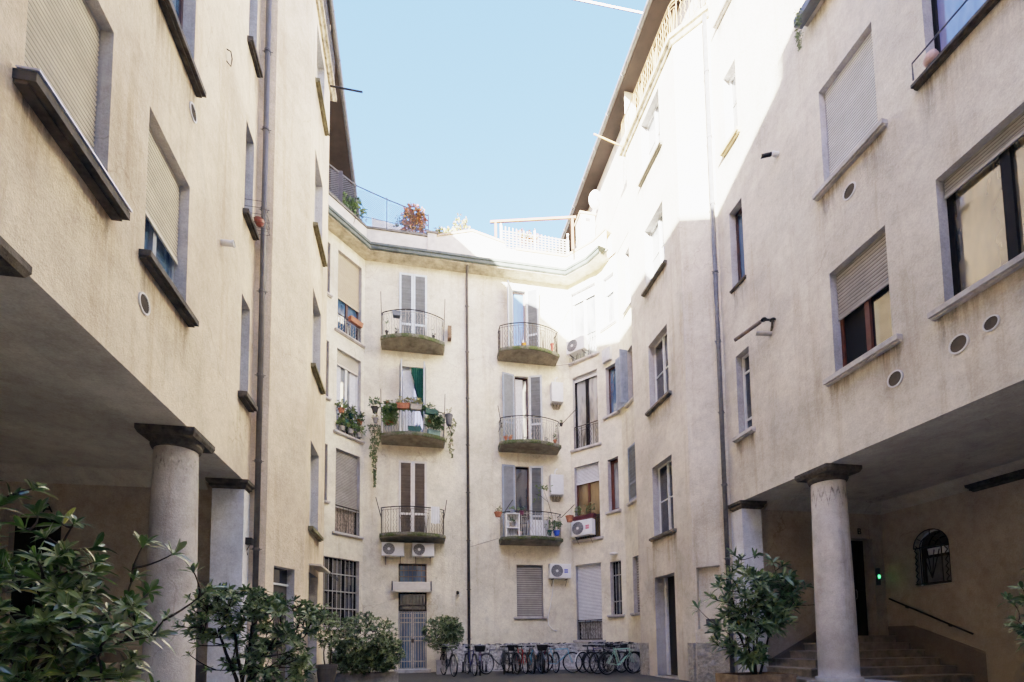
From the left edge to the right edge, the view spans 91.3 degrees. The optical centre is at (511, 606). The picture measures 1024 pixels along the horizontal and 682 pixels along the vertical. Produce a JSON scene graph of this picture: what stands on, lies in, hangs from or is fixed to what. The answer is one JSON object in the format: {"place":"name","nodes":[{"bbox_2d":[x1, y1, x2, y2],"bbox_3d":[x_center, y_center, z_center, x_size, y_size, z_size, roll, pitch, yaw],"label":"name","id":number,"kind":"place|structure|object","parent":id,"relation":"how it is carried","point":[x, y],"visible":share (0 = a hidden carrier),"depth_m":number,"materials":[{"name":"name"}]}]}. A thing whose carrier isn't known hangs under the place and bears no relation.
{"place":"outdoors","nodes":[
{"label":"outdoors","id":0,"kind":"place"},
{"bbox_2d":[333,0,646,252],"label":"sky","id":1,"kind":"structure","parent":0,"point":[484,111],"materials":[{"name":"blue"}]},
{"bbox_2d":[398,668,737,681],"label":"ground","id":2,"kind":"structure","parent":0,"point":[562,675],"depth_m":15.08,"materials":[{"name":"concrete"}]},
{"bbox_2d":[0,0,362,681],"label":"apartment building","id":3,"kind":"structure","parent":2,"relation":"on","point":[163,317],"depth_m":8.07,"materials":[{"name":"paint"}]},
{"bbox_2d":[10,517,60,641],"bbox_3d":[-9.191,-0.485,9.691,0.860,2.490,0.100,0,-4,-11],"label":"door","id":4,"kind":"structure","parent":3,"relation":"in","point":[20,600],"depth_m":9.70,"materials":[{"name":"black metal"}]},
{"bbox_2d":[12,0,129,221],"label":"window","id":5,"kind":"structure","parent":3,"relation":"in","point":[62,36],"depth_m":5.07,"materials":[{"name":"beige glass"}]},
{"bbox_2d":[138,127,198,327],"bbox_3d":[-4.841,-5.366,6.982,0.380,2.160,1.430,0,-4,-11],"label":"window","id":6,"kind":"structure","parent":3,"relation":"in","point":[158,255],"depth_m":7.03,"materials":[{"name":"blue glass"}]},
{"bbox_2d":[158,0,206,97],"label":"window","id":7,"kind":"structure","parent":3,"relation":"in","point":[172,10],"depth_m":7.31,"materials":[{"name":"blue glass"}]},
{"bbox_2d":[238,390,257,412],"bbox_3d":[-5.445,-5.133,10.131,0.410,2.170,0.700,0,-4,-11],"label":"window sill","id":8,"kind":"structure","parent":3,"relation":"in","point":[244,396],"depth_m":9.97,"materials":[{"name":"grey stone"}]},
{"bbox_2d":[242,208,259,240],"bbox_3d":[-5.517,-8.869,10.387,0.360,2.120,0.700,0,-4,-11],"label":"window sill","id":9,"kind":"structure","parent":3,"relation":"in","point":[246,213],"depth_m":10.27,"materials":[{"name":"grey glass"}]},
{"bbox_2d":[247,35,262,77],"bbox_3d":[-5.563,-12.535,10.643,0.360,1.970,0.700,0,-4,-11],"label":"window sill","id":10,"kind":"structure","parent":3,"relation":"in","point":[250,39],"depth_m":10.55,"materials":[{"name":"grey stone"}]},
{"bbox_2d":[271,585,286,681],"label":"door","id":11,"kind":"structure","parent":3,"relation":"in","point":[276,588],"depth_m":11.06,"materials":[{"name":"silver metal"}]},
{"bbox_2d":[308,454,323,541],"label":"window","id":12,"kind":"structure","parent":3,"relation":"in","point":[311,529],"depth_m":13.08,"materials":[{"name":"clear glass"}]},
{"bbox_2d":[311,328,325,394],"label":"window","id":13,"kind":"structure","parent":3,"relation":"in","point":[314,368],"depth_m":13.15,"materials":[{"name":"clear glass"}]},
{"bbox_2d":[313,202,326,266],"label":"window","id":14,"kind":"structure","parent":3,"relation":"in","point":[315,224],"depth_m":13.32,"materials":[{"name":"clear glass"}]},
{"bbox_2d":[315,77,328,135],"bbox_3d":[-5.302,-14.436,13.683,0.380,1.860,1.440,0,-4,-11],"label":"window sill","id":15,"kind":"structure","parent":3,"relation":"in","point":[317,80],"depth_m":13.54,"materials":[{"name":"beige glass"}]},
{"bbox_2d":[312,608,343,681],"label":"potted shrub","id":16,"kind":"object","parent":2,"relation":"on","point":[326,672],"visible":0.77,"depth_m":11.91,"materials":[{"name":"green plant"}]},
{"bbox_2d":[326,611,407,681],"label":"potted shrub","id":17,"kind":"object","parent":2,"relation":"on","point":[360,657],"visible":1,"depth_m":12.65,"materials":[{"name":"green plant"}]},
{"bbox_2d":[421,614,465,674],"bbox_3d":[-2.343,1.288,17.129,1.522,2.078,1.131,0,-4,-11],"label":"potted shrub","id":18,"kind":"object","parent":2,"relation":"on","point":[450,627],"visible":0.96,"depth_m":17.00,"materials":[{"name":"green plant"}]},
{"bbox_2d":[440,644,458,676],"bbox_3d":[-2.070,1.751,16.326,0.622,1.047,1.785,1,-4,-25],"label":"bicycle","id":19,"kind":"object","parent":2,"relation":"on","point":[447,664],"visible":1,"depth_m":16.17,"materials":[{"name":"black paint"}]},
{"bbox_2d":[462,643,480,675],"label":"bicycle","id":20,"kind":"object","parent":2,"relation":"on","point":[470,663],"visible":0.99,"depth_m":16.38,"materials":[{"name":"blue paint"}]},
{"bbox_2d":[471,643,488,675],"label":"bicycle","id":21,"kind":"object","parent":2,"relation":"on","point":[479,648],"visible":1,"depth_m":16.05,"materials":[{"name":"paint"}]},
{"bbox_2d":[322,191,640,672],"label":"apartment building","id":22,"kind":"structure","parent":2,"relation":"on","point":[487,375],"depth_m":19.13,"materials":[{"name":"paint"}]},
{"bbox_2d":[331,169,342,201],"bbox_3d":[-6.353,-15.168,18.152,0.400,1.350,0.030,0,-4,-11],"label":"privacy screen","id":23,"kind":"object","parent":22,"relation":"on","point":[340,188],"visible":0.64,"depth_m":18.16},
{"bbox_2d":[322,556,357,629],"bbox_3d":[-6.002,-0.414,17.385,0.340,2.500,1.680,-3,-5,32],"label":"window","id":24,"kind":"structure","parent":22,"relation":"in","point":[342,593],"depth_m":17.58,"materials":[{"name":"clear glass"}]},
{"bbox_2d":[332,450,363,539],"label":"window","id":25,"kind":"structure","parent":22,"relation":"in","point":[346,510],"depth_m":17.92,"materials":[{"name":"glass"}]},
{"bbox_2d":[333,350,364,444],"bbox_3d":[-5.948,-7.571,18.119,0.340,3.140,1.350,-3,-5,32],"label":"window","id":26,"kind":"structure","parent":22,"relation":"in","point":[347,368],"depth_m":18.20,"materials":[{"name":"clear glass"}]},
{"bbox_2d":[334,253,365,348],"bbox_3d":[-5.994,-11.242,18.376,0.340,3.100,1.350,-3,-5,32],"label":"window","id":27,"kind":"structure","parent":22,"relation":"in","point":[348,274],"depth_m":18.41,"materials":[{"name":"beige glass"}]},
{"bbox_2d":[342,192,367,221],"bbox_3d":[-5.968,-14.252,18.459,1.289,1.837,0.645,0,-4,-11],"label":"terrace plant","id":28,"kind":"object","parent":22,"relation":"on","point":[355,205],"visible":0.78,"depth_m":18.48,"materials":[{"name":"green plant"}]},
{"bbox_2d":[367,424,380,487],"bbox_3d":[-4.981,-5.450,18.144,0.546,2.398,0.254,0,-4,-11],"label":"trailing plant","id":29,"kind":"object","parent":22,"relation":"hanging from","point":[375,442],"visible":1,"depth_m":18.15,"materials":[{"name":"green plant"}]},
{"bbox_2d":[368,396,380,413],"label":"potted plant","id":30,"kind":"object","parent":22,"relation":"hanging from","point":[375,408],"visible":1,"depth_m":18.09,"materials":[{"name":"green plant"}]},
{"bbox_2d":[328,164,428,233],"bbox_3d":[-5.081,-15.151,18.912,3.842,1.590,0.710,2,-5,-30],"label":"terrace fence","id":31,"kind":"object","parent":22,"relation":"on","point":[376,207],"visible":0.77,"depth_m":19.05,"materials":[{"name":"grey metal"}]},
{"bbox_2d":[380,403,398,426],"bbox_3d":[-4.407,-6.862,18.023,0.702,0.827,0.376,0,-4,-11],"label":"climbing plant","id":32,"kind":"object","parent":22,"relation":"attached to","point":[389,415],"visible":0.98,"depth_m":17.98,"materials":[{"name":"green plant"}]},
{"bbox_2d":[381,542,403,564],"bbox_3d":[-4.348,-1.921,18.295,0.800,0.788,0.386,0,-4,-11],"label":"air conditioner","id":33,"kind":"object","parent":22,"relation":"attached to","point":[392,549],"visible":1,"depth_m":18.15,"materials":[{"name":"white metal"}]},
{"bbox_2d":[396,396,410,409],"bbox_3d":[-3.917,-7.339,18.041,0.591,0.495,0.362,-1,-4,-2],"label":"flower box planter","id":34,"kind":"object","parent":22,"relation":"attached to","point":[405,405],"visible":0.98,"depth_m":17.94,"materials":[{"name":"ceramic"}]},
{"bbox_2d":[398,564,426,581],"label":"window","id":35,"kind":"structure","parent":22,"relation":"in","point":[407,572],"depth_m":18.72,"materials":[{"name":"blue glass"}]},
{"bbox_2d":[398,593,426,610],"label":"transom window","id":36,"kind":"structure","parent":22,"relation":"in","point":[406,601],"depth_m":18.69,"materials":[{"name":"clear glass"}]},
{"bbox_2d":[402,368,422,431],"bbox_3d":[-3.786,-7.680,19.099,0.920,2.920,0.245,0,-4,-11],"label":"balcony door","id":37,"kind":"structure","parent":22,"relation":"in","point":[412,379],"depth_m":19.16,"materials":[{"name":"white glass"}]},
{"bbox_2d":[399,202,427,233],"bbox_3d":[-3.812,-14.509,19.524,1.145,2.444,0.700,0,-4,-11],"label":"terrace plant","id":38,"kind":"object","parent":22,"relation":"on","point":[417,209],"visible":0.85,"depth_m":19.46,"materials":[{"name":"orange plant"}]},
{"bbox_2d":[409,396,423,411],"bbox_3d":[-3.449,-7.322,18.081,0.548,0.496,0.395,0,-4,-14],"label":"flower box planter","id":39,"kind":"object","parent":22,"relation":"attached to","point":[415,406],"visible":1,"depth_m":18.02,"materials":[{"name":"white plastic"}]},
{"bbox_2d":[412,543,433,564],"bbox_3d":[-3.288,-1.920,18.503,0.800,0.788,0.386,0,-4,-11],"label":"air conditioner","id":40,"kind":"object","parent":22,"relation":"attached to","point":[422,550],"visible":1,"depth_m":18.36,"materials":[{"name":"white metal"}]},
{"bbox_2d":[423,411,445,430],"bbox_3d":[-2.822,-6.771,18.328,0.849,0.709,0.364,0,-4,-11],"label":"climbing plant","id":41,"kind":"object","parent":22,"relation":"attached to","point":[435,422],"visible":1,"depth_m":18.28,"materials":[{"name":"green plant"}]},
{"bbox_2d":[431,506,439,523],"bbox_3d":[-2.764,-3.264,18.071,0.300,0.639,0.115,0,-4,-11],"label":"towel","id":42,"kind":"object","parent":22,"relation":"hanging from","point":[435,515],"visible":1,"depth_m":18.02,"materials":[{"name":"white fabric"}]},
{"bbox_2d":[445,418,456,457],"bbox_3d":[-2.288,-6.275,18.735,0.484,1.537,0.247,0,-4,-11],"label":"trailing plant","id":43,"kind":"object","parent":22,"relation":"hanging from","point":[451,433],"visible":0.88,"depth_m":18.75,"materials":[{"name":"green plant"}]},
{"bbox_2d":[452,213,469,231],"bbox_3d":[-2.021,-14.472,20.035,0.782,2.396,0.497,0,-4,-11],"label":"terrace plant","id":44,"kind":"object","parent":22,"relation":"on","point":[460,228],"visible":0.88,"depth_m":20.01,"materials":[{"name":"green plant"}]},
{"bbox_2d":[505,513,519,536],"bbox_3d":[0.009,-3.031,18.742,0.520,0.860,0.255,0,-4,-11],"label":"balcony cabinet","id":45,"kind":"object","parent":22,"relation":"on","point":[514,528],"visible":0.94,"depth_m":18.75,"materials":[{"name":"white plastic"}]},
{"bbox_2d":[512,292,524,345],"bbox_3d":[0.262,-11.300,20.251,0.540,2.840,0.060,0,-4,-11],"label":"balcony door","id":46,"kind":"structure","parent":22,"relation":"in","point":[518,298],"depth_m":20.30,"materials":[{"name":"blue glass"}]},
{"bbox_2d":[514,378,527,438],"bbox_3d":[0.356,-7.679,20.008,0.560,2.940,0.060,0,-4,-11],"label":"balcony door","id":47,"kind":"structure","parent":22,"relation":"in","point":[521,389],"depth_m":20.04,"materials":[{"name":"white glass"}]},
{"bbox_2d":[515,467,528,534],"bbox_3d":[0.383,-4.013,19.748,0.560,2.950,0.060,0,-4,-11],"label":"balcony door","id":48,"kind":"structure","parent":22,"relation":"in","point":[521,474],"depth_m":19.79,"materials":[{"name":"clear glass"}]},
{"bbox_2d":[514,565,547,618],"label":"window","id":49,"kind":"structure","parent":22,"relation":"in","point":[529,577],"depth_m":19.52,"materials":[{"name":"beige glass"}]},
{"bbox_2d":[490,216,575,250],"bbox_3d":[0.841,-14.841,20.037,3.442,1.380,0.104,-1,-4,3],"label":"pergola","id":50,"kind":"object","parent":22,"relation":"on","point":[494,222],"visible":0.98,"depth_m":20.03,"materials":[{"name":"white wood"}]},
{"bbox_2d":[500,223,568,253],"bbox_3d":[0.928,-14.828,20.382,2.850,1.100,0.060,0,-4,-11],"label":"trellis","id":51,"kind":"object","parent":22,"relation":"on","point":[538,241],"visible":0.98,"depth_m":20.36,"materials":[{"name":"paint"}]},
{"bbox_2d":[527,520,547,535],"bbox_3d":[0.972,-2.946,19.051,0.750,0.610,0.300,0,-4,-11],"label":"wind screen","id":52,"kind":"object","parent":22,"relation":"attached to","point":[540,531],"visible":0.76,"depth_m":18.90,"materials":[{"name":"white plastic"}]},
{"bbox_2d":[549,468,563,501],"bbox_3d":[1.749,-4.794,19.749,0.520,1.330,0.295,0,-4,-11],"label":"gas boiler","id":53,"kind":"object","parent":22,"relation":"attached to","point":[557,483],"visible":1,"depth_m":19.62,"materials":[{"name":"metal"}]},
{"bbox_2d":[550,377,562,409],"bbox_3d":[1.781,-8.545,20.026,0.480,1.330,0.295,0,-4,-11],"label":"gas boiler","id":54,"kind":"object","parent":22,"relation":"attached to","point":[556,393],"visible":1,"depth_m":19.89,"materials":[{"name":"metal"}]},
{"bbox_2d":[548,564,570,585],"bbox_3d":[1.842,-1.206,19.461,0.850,0.848,0.386,0,-4,-11],"label":"air conditioner","id":55,"kind":"object","parent":22,"relation":"attached to","point":[559,571],"visible":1,"depth_m":19.31,"materials":[{"name":"white metal"}]},
{"bbox_2d":[566,334,587,360],"bbox_3d":[2.605,-10.205,19.926,0.850,0.848,0.386,-4,-5,39],"label":"air conditioner","id":56,"kind":"object","parent":22,"relation":"on","point":[576,345],"visible":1,"depth_m":19.78,"materials":[{"name":"white metal"}]},
{"bbox_2d":[571,518,594,543],"bbox_3d":[2.766,-2.868,19.371,0.920,0.887,0.366,-4,-5,39],"label":"air conditioner","id":57,"kind":"object","parent":22,"relation":"on","point":[582,528],"visible":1,"depth_m":19.22,"materials":[{"name":"white metal"}]},
{"bbox_2d":[568,285,598,366],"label":"window","id":58,"kind":"structure","parent":22,"relation":"in","point":[584,306],"depth_m":20.16,"materials":[{"name":"white glass"}]},
{"bbox_2d":[574,211,595,247],"bbox_3d":[3.067,-14.787,20.779,0.700,2.720,0.700,0,-4,-11],"label":"chimney box","id":59,"kind":"object","parent":22,"relation":"on","point":[585,226],"visible":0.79,"depth_m":20.55,"materials":[{"name":"white paint"}]},
{"bbox_2d":[570,371,601,453],"bbox_3d":[2.941,-7.703,19.843,1.380,3.100,0.340,-4,-5,39],"label":"window","id":60,"kind":"structure","parent":22,"relation":"in","point":[586,395],"depth_m":19.93,"materials":[{"name":"black glass"}]},
{"bbox_2d":[572,463,603,543],"bbox_3d":[2.976,-4.036,19.597,1.370,3.050,0.340,-4,-5,39],"label":"window","id":61,"kind":"structure","parent":22,"relation":"in","point":[587,477],"depth_m":19.68,"materials":[{"name":"red wood"}]},
{"bbox_2d":[573,563,605,642],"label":"window","id":62,"kind":"structure","parent":22,"relation":"in","point":[590,629],"depth_m":19.40,"materials":[{"name":"plastic"}]},
{"bbox_2d":[602,346,611,364],"bbox_3d":[3.616,-9.551,19.055,0.152,0.500,0.400,2,-5,-36],"label":"meter box","id":63,"kind":"object","parent":22,"relation":"attached to","point":[607,355],"visible":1,"depth_m":18.97,"materials":[{"name":"white plastic"}]},
{"bbox_2d":[600,275,616,331],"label":"window","id":64,"kind":"structure","parent":22,"relation":"in","point":[611,320],"depth_m":19.34,"materials":[{"name":"white glass"}]},
{"bbox_2d":[602,366,619,420],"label":"window","id":65,"kind":"structure","parent":22,"relation":"in","point":[612,377],"depth_m":19.14,"materials":[{"name":"blue glass"}]},
{"bbox_2d":[605,458,621,514],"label":"window","id":66,"kind":"structure","parent":22,"relation":"in","point":[614,463],"depth_m":18.88,"materials":[{"name":"red wood"}]},
{"bbox_2d":[607,561,624,617],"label":"window","id":67,"kind":"structure","parent":22,"relation":"in","point":[616,566],"depth_m":18.60,"materials":[{"name":"black glass"}]},
{"bbox_2d":[630,557,639,615],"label":"window","id":68,"kind":"structure","parent":22,"relation":"in","point":[637,561],"depth_m":17.37,"materials":[{"name":"grey glass"}]},
{"bbox_2d":[478,643,511,673],"bbox_3d":[-0.486,1.796,17.247,1.785,1.047,0.622,3,-6,-44],"label":"bicycle","id":69,"kind":"object","parent":2,"relation":"on","point":[493,660],"visible":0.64,"depth_m":17.06,"materials":[{"name":"grey paint"}]},
{"bbox_2d":[504,643,520,673],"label":"bicycle","id":70,"kind":"object","parent":2,"relation":"on","point":[509,658],"visible":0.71,"depth_m":16.82,"materials":[{"name":"paint"}]},
{"bbox_2d":[516,643,528,673],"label":"bicycle","id":71,"kind":"object","parent":2,"relation":"on","point":[526,657],"visible":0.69,"depth_m":16.90,"materials":[{"name":"red paint"}]},
{"bbox_2d":[523,643,539,673],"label":"bicycle","id":72,"kind":"object","parent":2,"relation":"on","point":[532,655],"visible":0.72,"depth_m":16.94,"materials":[{"name":"teal paint"}]},
{"bbox_2d":[532,643,549,673],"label":"bicycle","id":73,"kind":"object","parent":2,"relation":"on","point":[541,647],"visible":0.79,"depth_m":16.72,"materials":[{"name":"black paint"}]},
{"bbox_2d":[544,642,559,672],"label":"bicycle","id":74,"kind":"object","parent":2,"relation":"on","point":[555,653],"visible":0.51,"depth_m":17.17,"materials":[{"name":"paint"}]},
{"bbox_2d":[536,642,582,672],"bbox_3d":[1.576,1.774,17.266,1.785,1.042,0.622,-3,-4,24],"label":"bicycle","id":75,"kind":"object","parent":2,"relation":"on","point":[563,658],"visible":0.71,"depth_m":17.15,"materials":[{"name":"blue paint"}]},
{"bbox_2d":[575,642,609,672],"bbox_3d":[2.816,1.764,17.386,1.785,1.047,0.622,2,-5,-39],"label":"bicycle","id":76,"kind":"object","parent":2,"relation":"on","point":[579,653],"visible":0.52,"depth_m":17.17,"materials":[{"name":"black paint"}]},
{"bbox_2d":[582,642,619,672],"bbox_3d":[3.059,1.732,16.976,1.785,1.047,0.622,2,-5,-35],"label":"bicycle","id":77,"kind":"object","parent":2,"relation":"on","point":[586,654],"visible":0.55,"depth_m":16.76,"materials":[{"name":"silver paint"}]},
{"bbox_2d":[588,642,628,673],"bbox_3d":[3.234,1.704,16.604,1.785,1.047,0.622,2,-5,-32],"label":"bicycle","id":78,"kind":"object","parent":2,"relation":"on","point":[623,645],"visible":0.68,"depth_m":16.51,"materials":[{"name":"black paint"}]},
{"bbox_2d":[597,641,639,674],"bbox_3d":[3.480,1.670,16.119,1.785,1.043,0.622,1,-2,-27],"label":"bicycle","id":79,"kind":"object","parent":2,"relation":"on","point":[612,654],"visible":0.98,"depth_m":16.02,"materials":[{"name":"green paint"}]},
{"bbox_2d":[600,641,639,672],"bbox_3d":[3.616,1.689,16.450,1.785,1.047,0.622,1,-1,-21],"label":"bicycle","id":80,"kind":"object","parent":2,"relation":"on","point":[619,661],"visible":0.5,"depth_m":16.39,"materials":[{"name":"paint"}]},
{"bbox_2d":[555,0,1023,681],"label":"apartment building","id":81,"kind":"structure","parent":2,"relation":"on","point":[847,438],"depth_m":10.73,"materials":[{"name":"paint"}]},
{"bbox_2d":[589,190,600,208],"bbox_3d":[3.421,-16.703,20.543,0.450,0.565,0.605,-3,-4,25],"label":"satellite dish","id":82,"kind":"object","parent":81,"relation":"attached to","point":[594,198],"visible":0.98,"depth_m":20.49,"materials":[{"name":"white metal"}]},
{"bbox_2d":[637,101,662,187],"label":"window","id":83,"kind":"structure","parent":81,"relation":"in","point":[654,143],"depth_m":15.60,"materials":[{"name":"white glass"}]},
{"bbox_2d":[641,211,666,296],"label":"window","id":84,"kind":"structure","parent":81,"relation":"in","point":[658,262],"depth_m":15.36,"materials":[{"name":"white glass"}]},
{"bbox_2d":[645,332,671,416],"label":"window","id":85,"kind":"structure","parent":81,"relation":"in","point":[662,391],"depth_m":15.10,"materials":[{"name":"grey glass"}]},
{"bbox_2d":[649,459,676,541],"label":"window","id":86,"kind":"structure","parent":81,"relation":"in","point":[665,483],"depth_m":14.85,"materials":[{"name":"clear glass"}]},
{"bbox_2d":[664,578,670,674],"bbox_3d":[4.648,0.592,14.976,0.060,2.890,0.130,0,-4,-11],"label":"door panel","id":87,"kind":"structure","parent":81,"relation":"in","point":[667,629],"depth_m":14.95,"materials":[{"name":"white paint"}]},
{"bbox_2d":[667,576,677,675],"bbox_3d":[4.796,0.551,14.482,0.040,2.900,1.180,0,-4,-11],"label":"door","id":88,"kind":"structure","parent":81,"relation":"in","point":[671,580],"depth_m":14.74,"materials":[{"name":"black metal"}]},
{"bbox_2d":[712,0,730,29],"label":"window","id":89,"kind":"structure","parent":81,"relation":"in","point":[726,3],"depth_m":12.79,"materials":[{"name":"white glass"}]},
{"bbox_2d":[719,71,740,156],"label":"window","id":90,"kind":"structure","parent":81,"relation":"in","point":[735,129],"depth_m":12.67,"materials":[{"name":"white glass"}]},
{"bbox_2d":[729,207,746,293],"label":"window","id":91,"kind":"structure","parent":81,"relation":"in","point":[739,221],"depth_m":12.45,"materials":[{"name":"grey glass"}]},
{"bbox_2d":[732,352,755,442],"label":"window","id":92,"kind":"structure","parent":81,"relation":"in","point":[749,429],"depth_m":12.17,"materials":[{"name":"clear glass"}]},
{"bbox_2d":[734,317,775,341],"bbox_3d":[5.398,-6.128,11.165,0.888,0.334,0.332,-4,-5,35],"label":"floodlight","id":93,"kind":"object","parent":81,"relation":"attached to","point":[752,327],"visible":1,"depth_m":11.07,"materials":[{"name":"metal"}]},
{"bbox_2d":[793,0,819,51],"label":"flower box planter","id":94,"kind":"object","parent":81,"relation":"on","point":[806,9],"visible":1,"depth_m":9.85,"materials":[{"name":"stone"}]},
{"bbox_2d":[812,31,887,201],"bbox_3d":[6.178,-9.031,9.169,0.360,2.120,1.490,0,-4,-11],"label":"window","id":95,"kind":"structure","parent":81,"relation":"in","point":[853,124],"depth_m":9.18,"materials":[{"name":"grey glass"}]},
{"bbox_2d":[851,541,867,635],"bbox_3d":[8.982,-0.480,13.101,0.680,2.500,0.100,0,-4,-11],"label":"door","id":96,"kind":"structure","parent":81,"relation":"in","point":[856,546],"depth_m":13.14,"materials":[{"name":"black metal"}]},
{"bbox_2d":[823,232,902,386],"bbox_3d":[6.225,-5.300,8.908,0.360,2.140,1.490,0,-4,-11],"label":"window","id":97,"kind":"structure","parent":81,"relation":"in","point":[864,308],"depth_m":8.92,"materials":[{"name":"beige plastic"}]},
{"bbox_2d":[913,528,951,585],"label":"window","id":98,"kind":"structure","parent":81,"relation":"in","point":[935,565],"depth_m":11.89,"materials":[{"name":"clear glass"}]},
{"bbox_2d":[910,0,999,90],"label":"window","id":99,"kind":"structure","parent":81,"relation":"in","point":[972,12],"depth_m":7.51,"materials":[{"name":"clear glass"}]},
{"bbox_2d":[927,111,1023,320],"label":"window","id":100,"kind":"structure","parent":81,"relation":"in","point":[984,197],"depth_m":7.07,"materials":[{"name":"black glass"}]},
{"bbox_2d":[573,0,642,13],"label":"vapour trail","id":101,"kind":"object","parent":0,"point":[610,6],"visible":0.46,"depth_m":1997.06,"materials":[{"name":"white"}]},
{"bbox_2d":[923,49,938,67],"bbox_3d":[6.354,-8.306,7.593,0.200,0.190,0.195,0,-4,-11],"label":"flower pot","id":102,"kind":"object","parent":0,"point":[930,55],"visible":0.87,"depth_m":7.54,"materials":[{"name":"pink ceramic"}]},
{"label":"paving","id":103,"kind":"structure","parent":0,"visible":0},
{"bbox_2d":[0,478,226,681],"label":"potted shrub","id":104,"kind":"object","parent":103,"relation":"on","point":[71,606],"visible":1,"depth_m":3.51,"materials":[{"name":"green plant"}]},
{"bbox_2d":[171,582,330,681],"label":"potted shrub","id":105,"kind":"object","parent":103,"relation":"on","point":[266,606],"visible":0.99,"depth_m":6.61,"materials":[{"name":"green plant"}]},
{"bbox_2d":[691,546,814,681],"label":"potted shrub","id":106,"kind":"object","parent":103,"relation":"on","point":[775,612],"visible":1,"depth_m":10.29,"materials":[{"name":"green plant"}]},
{"bbox_2d":[997,568,1023,651],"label":"potted shrub","id":107,"kind":"object","parent":103,"relation":"on","point":[1013,601],"visible":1,"depth_m":5.91,"materials":[{"name":"green plant"}]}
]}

